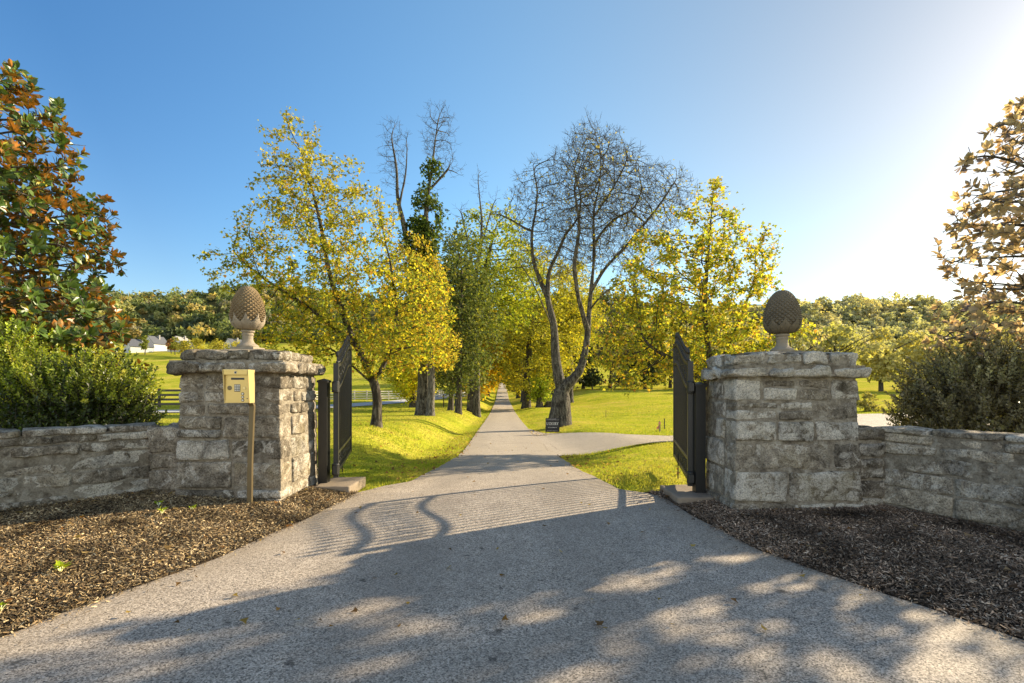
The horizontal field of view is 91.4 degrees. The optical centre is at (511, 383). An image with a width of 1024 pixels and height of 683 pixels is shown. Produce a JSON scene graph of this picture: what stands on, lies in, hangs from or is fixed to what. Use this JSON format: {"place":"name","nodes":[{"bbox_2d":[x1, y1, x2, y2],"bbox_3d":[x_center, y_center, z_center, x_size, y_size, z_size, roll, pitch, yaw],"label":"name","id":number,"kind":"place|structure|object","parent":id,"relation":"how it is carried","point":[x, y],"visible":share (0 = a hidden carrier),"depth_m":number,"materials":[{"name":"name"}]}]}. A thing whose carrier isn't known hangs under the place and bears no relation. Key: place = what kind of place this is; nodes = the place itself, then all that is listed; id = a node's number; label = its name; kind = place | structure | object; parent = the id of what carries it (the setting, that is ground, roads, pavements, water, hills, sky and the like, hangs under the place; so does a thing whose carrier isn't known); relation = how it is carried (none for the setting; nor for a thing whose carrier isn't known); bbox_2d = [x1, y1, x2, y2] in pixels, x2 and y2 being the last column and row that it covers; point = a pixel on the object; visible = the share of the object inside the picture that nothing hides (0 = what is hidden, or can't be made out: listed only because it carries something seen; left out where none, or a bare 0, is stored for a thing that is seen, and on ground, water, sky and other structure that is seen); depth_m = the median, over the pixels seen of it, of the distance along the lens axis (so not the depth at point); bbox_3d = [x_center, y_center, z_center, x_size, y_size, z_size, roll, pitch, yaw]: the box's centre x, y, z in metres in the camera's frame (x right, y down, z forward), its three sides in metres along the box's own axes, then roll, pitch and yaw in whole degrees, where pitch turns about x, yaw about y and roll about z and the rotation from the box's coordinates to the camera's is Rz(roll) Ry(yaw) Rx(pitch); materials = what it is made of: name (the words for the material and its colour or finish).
{"place":"outdoors","nodes":[
{"label":"outdoors","id":0,"kind":"place"},
{"bbox_2d":[153,392,466,411],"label":"gravel lane","id":1,"kind":"structure","parent":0,"point":[383,402],"depth_m":56.33,"materials":[{"name":"grey gravel"}]},
{"bbox_2d":[316,429,706,490],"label":"lawn grass","id":2,"kind":"structure","parent":0,"point":[578,459],"depth_m":9.61,"materials":[{"name":"green plant"}]},
{"bbox_2d":[0,383,1023,682],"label":"driveway","id":3,"kind":"structure","parent":0,"point":[528,579],"depth_m":3.31,"materials":[{"name":"grey asphalt"}]},
{"bbox_2d":[126,443,862,630],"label":"fallen leaves","id":4,"kind":"object","parent":3,"relation":"on","point":[244,620],"visible":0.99,"depth_m":3.38,"materials":[{"name":"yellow plant"}]},
{"bbox_2d":[0,0,1023,309],"label":"sky","id":5,"kind":"structure","parent":0,"point":[843,127],"materials":[{"name":"blue"}]},
{"bbox_2d":[144,393,885,423],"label":"lawn grass","id":6,"kind":"structure","parent":0,"point":[390,406],"depth_m":44.67,"materials":[{"name":"green plant"}]},
{"bbox_2d":[56,295,1014,491],"bbox_3d":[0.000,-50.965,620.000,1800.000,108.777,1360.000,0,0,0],"label":"ground","id":7,"kind":"structure","parent":0,"point":[159,359],"depth_m":38.71,"materials":[{"name":"green plant"}]},
{"bbox_2d":[0,314,64,426],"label":"evergreen shrub","id":8,"kind":"object","parent":7,"relation":"on","point":[8,341],"visible":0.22,"depth_m":8.62,"materials":[{"name":"green plant"}]},
{"bbox_2d":[0,58,149,383],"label":"magnolia tree","id":9,"kind":"object","parent":7,"relation":"on","point":[31,295],"visible":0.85,"depth_m":10.41,"materials":[{"name":"green plant"}]},
{"bbox_2d":[0,422,159,511],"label":"stone wall","id":10,"kind":"structure","parent":7,"relation":"on","point":[42,465],"depth_m":5.77,"materials":[{"name":"stone"}]},
{"bbox_2d":[0,340,168,430],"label":"evergreen shrub","id":11,"kind":"object","parent":7,"relation":"on","point":[98,390],"visible":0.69,"depth_m":7.79,"materials":[{"name":"green plant"}]},
{"bbox_2d":[123,339,154,352],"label":"white house","id":12,"kind":"structure","parent":7,"relation":"on","point":[133,346],"depth_m":202.55,"materials":[{"name":"white paint"}]},
{"bbox_2d":[138,335,148,354],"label":"meadow tree","id":13,"kind":"object","parent":7,"relation":"on","point":[144,344],"visible":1,"depth_m":189.36,"materials":[{"name":"green plant"}]},
{"bbox_2d":[145,335,166,350],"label":"white house","id":14,"kind":"structure","parent":7,"relation":"on","point":[159,342],"depth_m":224.93,"materials":[{"name":"white paint"}]},
{"bbox_2d":[142,388,180,407],"bbox_3d":[-33.977,1.107,33.953,24.156,1.638,1.230,0,0,-2],"label":"board fence","id":15,"kind":"object","parent":7,"relation":"on","point":[159,403],"visible":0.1,"depth_m":34.56,"materials":[{"name":"black wood"}]},
{"bbox_2d":[165,338,175,353],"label":"meadow tree","id":16,"kind":"object","parent":7,"relation":"on","point":[168,344],"visible":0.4,"depth_m":195.01,"materials":[{"name":"brown plant"}]},
{"bbox_2d":[169,337,179,354],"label":"meadow tree","id":17,"kind":"object","parent":7,"relation":"on","point":[174,345],"visible":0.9,"depth_m":189.37,"materials":[{"name":"green plant"}]},
{"bbox_2d":[167,336,187,351],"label":"white house","id":18,"kind":"structure","parent":7,"relation":"on","point":[182,339],"depth_m":218.45,"materials":[{"name":"white paint"}]},
{"bbox_2d":[0,485,362,637],"bbox_3d":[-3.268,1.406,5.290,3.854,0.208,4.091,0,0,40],"label":"bark mulch","id":19,"kind":"object","parent":7,"relation":"on","point":[23,519],"visible":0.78,"depth_m":4.65,"materials":[{"name":"brown wood"}]},
{"bbox_2d":[53,560,71,571],"bbox_3d":[-3.454,1.404,3.845,0.131,0.098,0.164,0,0,-35],"label":"weed sprout","id":20,"kind":"object","parent":19,"relation":"on","point":[59,563],"visible":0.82,"depth_m":3.83,"materials":[{"name":"green plant"}]},
{"bbox_2d":[0,488,344,609],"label":"fallen leaves","id":21,"kind":"object","parent":19,"relation":"on","point":[166,546],"visible":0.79,"depth_m":4.73,"materials":[{"name":"brown plant"}]},
{"bbox_2d":[0,281,364,341],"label":"hill forest","id":22,"kind":"object","parent":7,"relation":"on","point":[192,302],"visible":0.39,"depth_m":422.69,"materials":[{"name":"green plant"}]},
{"bbox_2d":[176,340,190,353],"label":"meadow tree","id":23,"kind":"object","parent":7,"relation":"on","point":[181,346],"visible":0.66,"depth_m":185.18,"materials":[{"name":"yellow plant"}]},
{"bbox_2d":[183,337,207,349],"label":"meadow tree","id":24,"kind":"object","parent":7,"relation":"on","point":[195,344],"visible":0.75,"depth_m":181.68,"materials":[{"name":"yellow plant"}]},
{"bbox_2d":[208,338,227,349],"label":"meadow tree","id":25,"kind":"object","parent":7,"relation":"on","point":[218,344],"visible":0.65,"depth_m":179.38,"materials":[{"name":"yellow plant"}]},
{"bbox_2d":[220,339,239,348],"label":"meadow tree","id":26,"kind":"object","parent":7,"relation":"on","point":[235,343],"visible":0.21,"depth_m":174.16,"materials":[{"name":"yellow plant"}]},
{"bbox_2d":[224,338,241,348],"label":"white house","id":27,"kind":"structure","parent":7,"relation":"on","point":[229,341],"depth_m":233.23,"materials":[{"name":"white"}]},
{"bbox_2d":[148,349,325,500],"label":"stone pillar","id":28,"kind":"structure","parent":7,"relation":"on","point":[200,448],"depth_m":6.12,"materials":[{"name":"stone"}]},
{"bbox_2d":[229,286,265,348],"bbox_3d":[-3.530,-0.868,6.681,0.449,0.875,0.450,0,0,0],"label":"pinecone finial","id":29,"kind":"object","parent":28,"relation":"on","point":[247,315],"visible":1,"depth_m":6.55,"materials":[{"name":"stone"}]},
{"bbox_2d":[222,369,255,503],"bbox_3d":[-3.156,0.693,5.810,0.275,1.715,0.282,0,0,-7],"label":"entry keypad","id":30,"kind":"object","parent":7,"relation":"on","point":[238,385],"visible":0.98,"depth_m":5.73,"materials":[{"name":"yellow metal"}]},
{"bbox_2d":[192,106,463,427],"bbox_3d":[-5.438,-3.458,14.970,8.077,9.613,4.716,0,0,0],"label":"maple tree","id":31,"kind":"object","parent":7,"relation":"on","point":[335,295],"visible":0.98,"depth_m":14.67,"materials":[{"name":"yellow plant"}]},
{"bbox_2d":[314,477,364,492],"bbox_3d":[-2.470,1.483,7.221,0.506,0.166,0.773,0,0,0],"label":"concrete pad","id":32,"kind":"object","parent":7,"relation":"on","point":[346,484],"visible":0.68,"depth_m":7.10,"materials":[{"name":"beige concrete"}]},
{"bbox_2d":[317,379,331,484],"bbox_3d":[-2.690,0.735,7.160,0.240,1.630,0.240,0,0,0],"label":"gate post","id":33,"kind":"object","parent":32,"relation":"on","point":[323,430],"visible":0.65,"depth_m":7.10,"materials":[{"name":"black metal"}]},
{"bbox_2d":[332,336,351,476],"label":"iron gate","id":34,"kind":"structure","parent":33,"relation":"attached to","point":[342,406],"depth_m":8.03,"materials":[{"name":"black metal"}]},
{"bbox_2d":[316,389,443,399],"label":"board fence","id":35,"kind":"object","parent":7,"relation":"on","point":[388,393],"visible":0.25,"depth_m":68.66,"materials":[{"name":"white paint"}]},
{"bbox_2d":[376,298,442,407],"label":"old tree","id":36,"kind":"object","parent":7,"relation":"on","point":[406,389],"visible":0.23,"depth_m":46.82,"materials":[{"name":"yellow plant"}]},
{"bbox_2d":[361,231,466,415],"bbox_3d":[-5.831,-3.451,29.018,6.484,10.720,4.986,0,0,0],"label":"maple tree","id":37,"kind":"object","parent":7,"relation":"on","point":[430,409],"visible":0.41,"depth_m":28.75,"materials":[{"name":"yellow plant"}]},
{"bbox_2d":[378,101,466,415],"bbox_3d":[-5.547,-7.504,30.175,5.809,19.077,2.822,0,0,0],"label":"dead tree","id":38,"kind":"object","parent":7,"relation":"on","point":[416,225],"visible":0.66,"depth_m":29.75,"materials":[{"name":"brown plant"}]},
{"bbox_2d":[414,231,489,410],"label":"cedar tree","id":39,"kind":"object","parent":7,"relation":"on","point":[451,403],"visible":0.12,"depth_m":40.67,"materials":[{"name":"green plant"}]},
{"bbox_2d":[432,218,508,413],"bbox_3d":[-3.932,-5.148,38.504,7.042,15.028,6.366,0,0,40],"label":"cedar tree","id":40,"kind":"object","parent":7,"relation":"on","point":[459,369],"visible":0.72,"depth_m":38.00,"materials":[{"name":"green plant"}]},
{"bbox_2d":[452,166,500,416],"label":"snag tree","id":41,"kind":"object","parent":7,"relation":"on","point":[476,411],"visible":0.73,"depth_m":44.87,"materials":[{"name":"grey plant"}]},
{"bbox_2d":[447,310,512,400],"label":"old tree","id":42,"kind":"object","parent":7,"relation":"on","point":[487,388],"visible":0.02,"depth_m":65.02,"materials":[{"name":"yellow plant"}]},
{"bbox_2d":[443,197,551,411],"bbox_3d":[-1.590,-7.308,47.170,10.703,20.191,9.633,0,0,-39],"label":"old tree","id":43,"kind":"object","parent":7,"relation":"on","point":[511,301],"visible":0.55,"depth_m":46.08,"materials":[{"name":"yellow plant"}]},
{"bbox_2d":[330,418,679,479],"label":"fallen leaves","id":44,"kind":"object","parent":7,"relation":"on","point":[435,457],"visible":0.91,"depth_m":10.89,"materials":[{"name":"yellow plant"}]},
{"bbox_2d":[346,285,667,353],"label":"hill forest","id":45,"kind":"object","parent":7,"relation":"on","point":[608,295],"visible":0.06,"depth_m":490.67,"materials":[{"name":"green plant"}]},
{"bbox_2d":[501,350,532,397],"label":"old tree","id":46,"kind":"object","parent":7,"relation":"on","point":[518,395],"visible":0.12,"depth_m":104.75,"materials":[{"name":"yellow plant"}]},
{"bbox_2d":[497,304,540,402],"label":"old tree","id":47,"kind":"object","parent":7,"relation":"on","point":[523,352],"visible":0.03,"depth_m":83.79,"materials":[{"name":"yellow plant"}]},
{"bbox_2d":[525,372,551,407],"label":"sapling tree","id":48,"kind":"object","parent":7,"relation":"on","point":[537,396],"visible":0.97,"depth_m":59.66,"materials":[{"name":"green plant"}]},
{"bbox_2d":[480,241,609,408],"bbox_3d":[2.749,-7.192,61.965,16.926,20.623,16.142,0,0,42],"label":"old tree","id":49,"kind":"object","parent":7,"relation":"on","point":[529,336],"visible":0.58,"depth_m":60.04,"materials":[{"name":"yellow plant"}]},
{"bbox_2d":[544,401,550,407],"bbox_3d":[4.599,2.507,60.557,1.966,0.820,2.004,0,0,0],"label":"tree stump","id":50,"kind":"object","parent":7,"relation":"on","point":[547,405],"visible":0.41,"depth_m":59.94,"materials":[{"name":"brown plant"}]},
{"bbox_2d":[531,346,565,394],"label":"woodland tree","id":51,"kind":"object","parent":7,"relation":"on","point":[548,374],"visible":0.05,"depth_m":96.12,"materials":[{"name":"yellow plant"}]},
{"bbox_2d":[546,418,559,431],"bbox_3d":[1.800,1.912,22.198,0.620,0.790,0.028,0,0,3],"label":"yard sign","id":52,"kind":"object","parent":7,"relation":"on","point":[552,424],"visible":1,"depth_m":22.19,"materials":[{"name":"plastic"}]},
{"bbox_2d":[553,371,584,389],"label":"thicket bush","id":53,"kind":"object","parent":7,"relation":"on","point":[580,380],"visible":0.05,"depth_m":90.86,"materials":[{"name":"green plant"}]},
{"bbox_2d":[538,258,609,402],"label":"old tree","id":54,"kind":"object","parent":7,"relation":"on","point":[597,291],"visible":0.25,"depth_m":66.20,"materials":[{"name":"yellow plant"}]},
{"bbox_2d":[565,333,607,388],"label":"woodland tree","id":55,"kind":"object","parent":7,"relation":"on","point":[589,362],"visible":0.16,"depth_m":93.07,"materials":[{"name":"yellow plant"}]},
{"bbox_2d":[573,306,601,366],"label":"woodland tree","id":56,"kind":"object","parent":7,"relation":"on","point":[596,349],"visible":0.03,"depth_m":111.72,"materials":[{"name":"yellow plant"}]},
{"bbox_2d":[483,109,698,427],"bbox_3d":[4.394,-5.997,26.367,10.378,16.911,7.235,0,0,-28],"label":"bare tree","id":57,"kind":"object","parent":7,"relation":"on","point":[560,406],"visible":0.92,"depth_m":26.12,"materials":[{"name":"brown plant"}]},
{"bbox_2d":[576,366,606,388],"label":"thicket bush","id":58,"kind":"object","parent":7,"relation":"on","point":[591,379],"visible":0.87,"depth_m":91.77,"materials":[{"name":"green plant"}]},
{"bbox_2d":[594,316,636,387],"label":"woodland tree","id":59,"kind":"object","parent":7,"relation":"on","point":[600,348],"visible":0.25,"depth_m":96.09,"materials":[{"name":"yellow plant"}]},
{"bbox_2d":[607,368,637,389],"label":"thicket bush","id":60,"kind":"object","parent":7,"relation":"on","point":[619,378],"visible":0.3,"depth_m":91.22,"materials":[{"name":"green plant"}]},
{"bbox_2d":[617,331,668,388],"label":"woodland tree","id":61,"kind":"object","parent":7,"relation":"on","point":[634,365],"visible":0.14,"depth_m":93.16,"materials":[{"name":"yellow plant"}]},
{"bbox_2d":[626,311,666,367],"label":"woodland tree","id":62,"kind":"object","parent":7,"relation":"on","point":[650,318],"visible":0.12,"depth_m":108.78,"materials":[{"name":"yellow plant"}]},
{"bbox_2d":[635,367,666,388],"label":"thicket bush","id":63,"kind":"object","parent":7,"relation":"on","point":[652,371],"visible":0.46,"depth_m":92.28,"materials":[{"name":"green plant"}]},
{"bbox_2d":[648,318,692,387],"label":"woodland tree","id":64,"kind":"object","parent":7,"relation":"on","point":[670,382],"visible":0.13,"depth_m":97.30,"materials":[{"name":"yellow plant"}]},
{"bbox_2d":[660,484,713,503],"bbox_3d":[2.291,1.482,6.599,0.467,0.168,0.809,0,0,0],"label":"concrete pad","id":65,"kind":"object","parent":7,"relation":"on","point":[683,494],"visible":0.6,"depth_m":6.41,"materials":[{"name":"beige concrete"}]},
{"bbox_2d":[692,382,706,492],"bbox_3d":[2.430,0.760,6.500,0.240,1.580,0.240,0,0,0],"label":"gate post","id":66,"kind":"object","parent":65,"relation":"on","point":[699,434],"visible":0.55,"depth_m":6.44,"materials":[{"name":"black metal"}]},
{"bbox_2d":[673,332,694,485],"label":"iron gate","id":67,"kind":"structure","parent":66,"relation":"attached to","point":[683,386],"depth_m":7.38,"materials":[{"name":"black metal"}]},
{"bbox_2d":[584,176,824,434],"bbox_3d":[5.178,-2.156,14.106,5.883,7.496,4.595,0,0,-32],"label":"maple tree","id":68,"kind":"object","parent":7,"relation":"on","point":[701,285],"visible":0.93,"depth_m":13.62,"materials":[{"name":"yellow plant"}]},
{"bbox_2d":[689,330,722,371],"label":"woodland tree","id":69,"kind":"object","parent":7,"relation":"on","point":[714,338],"visible":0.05,"depth_m":93.14,"materials":[{"name":"yellow plant"}]},
{"bbox_2d":[716,325,754,352],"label":"woodland tree","id":70,"kind":"object","parent":7,"relation":"on","point":[738,343],"visible":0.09,"depth_m":95.05,"materials":[{"name":"yellow plant"}]},
{"bbox_2d":[699,351,885,511],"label":"stone pillar","id":71,"kind":"structure","parent":7,"relation":"on","point":[785,430],"depth_m":5.74,"materials":[{"name":"stone"}]},
{"bbox_2d":[762,290,802,350],"bbox_3d":[3.360,-0.759,6.221,0.449,0.814,0.450,0,0,0],"label":"pinecone finial","id":72,"kind":"object","parent":71,"relation":"on","point":[782,318],"visible":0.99,"depth_m":6.09,"materials":[{"name":"stone"}]},
{"bbox_2d":[768,325,825,351],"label":"woodland tree","id":73,"kind":"object","parent":7,"relation":"on","point":[810,337],"visible":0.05,"depth_m":85.28,"materials":[{"name":"yellow plant"}]},
{"bbox_2d":[643,489,1023,642],"bbox_3d":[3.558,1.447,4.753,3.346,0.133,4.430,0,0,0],"label":"bark mulch","id":74,"kind":"object","parent":7,"relation":"on","point":[918,538],"visible":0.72,"depth_m":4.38,"materials":[{"name":"brown wood"}]},
{"bbox_2d":[662,490,1019,618],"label":"fallen leaves","id":75,"kind":"object","parent":74,"relation":"on","point":[1015,586],"visible":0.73,"depth_m":4.66,"materials":[{"name":"brown plant"}]},
{"bbox_2d":[661,291,1023,355],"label":"hill forest","id":76,"kind":"object","parent":7,"relation":"on","point":[855,308],"visible":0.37,"depth_m":476.20,"materials":[{"name":"green plant"}]},
{"bbox_2d":[820,319,877,356],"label":"woodland tree","id":77,"kind":"object","parent":7,"relation":"on","point":[844,339],"visible":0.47,"depth_m":84.97,"materials":[{"name":"yellow plant"}]},
{"bbox_2d":[856,391,885,411],"bbox_3d":[25.989,1.414,36.529,2.332,1.821,1.650,0,0,0],"label":"golden bush","id":78,"kind":"object","parent":7,"relation":"on","point":[864,403],"visible":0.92,"depth_m":36.26,"materials":[{"name":"yellow plant"}]},
{"bbox_2d":[859,327,915,390],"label":"woodland tree","id":79,"kind":"object","parent":7,"relation":"on","point":[882,364],"visible":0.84,"depth_m":82.26,"materials":[{"name":"yellow plant"}]},
{"bbox_2d":[890,330,963,385],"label":"woodland tree","id":80,"kind":"object","parent":7,"relation":"on","point":[911,349],"visible":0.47,"depth_m":84.44,"materials":[{"name":"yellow plant"}]},
{"bbox_2d":[916,327,973,378],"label":"woodland tree","id":81,"kind":"object","parent":7,"relation":"on","point":[945,332],"visible":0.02,"depth_m":87.99,"materials":[{"name":"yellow plant"}]},
{"bbox_2d":[872,425,1023,531],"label":"stone wall","id":82,"kind":"structure","parent":7,"relation":"on","point":[974,476],"depth_m":5.21,"materials":[{"name":"stone"}]},
{"bbox_2d":[880,328,1023,433],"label":"evergreen shrub","id":83,"kind":"object","parent":7,"relation":"on","point":[976,397],"visible":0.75,"depth_m":7.99,"materials":[{"name":"green plant"}]},
{"bbox_2d":[921,95,1023,369],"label":"magnolia tree","id":84,"kind":"object","parent":7,"relation":"on","point":[999,206],"visible":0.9,"depth_m":8.77,"materials":[{"name":"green plant"}]},
{"bbox_2d":[983,327,1020,389],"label":"woodland tree","id":85,"kind":"object","parent":7,"relation":"on","point":[1003,330],"visible":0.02,"depth_m":86.84,"materials":[{"name":"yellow plant"}]},
{"bbox_2d":[151,407,992,455],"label":"lawn grass","id":86,"kind":"structure","parent":0,"point":[456,447],"depth_m":20.47,"materials":[{"name":"green plant"}]},
{"bbox_2d":[529,413,916,455],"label":"side drive","id":87,"kind":"structure","parent":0,"point":[560,444],"depth_m":16.34,"materials":[{"name":"concrete"}]}
]}

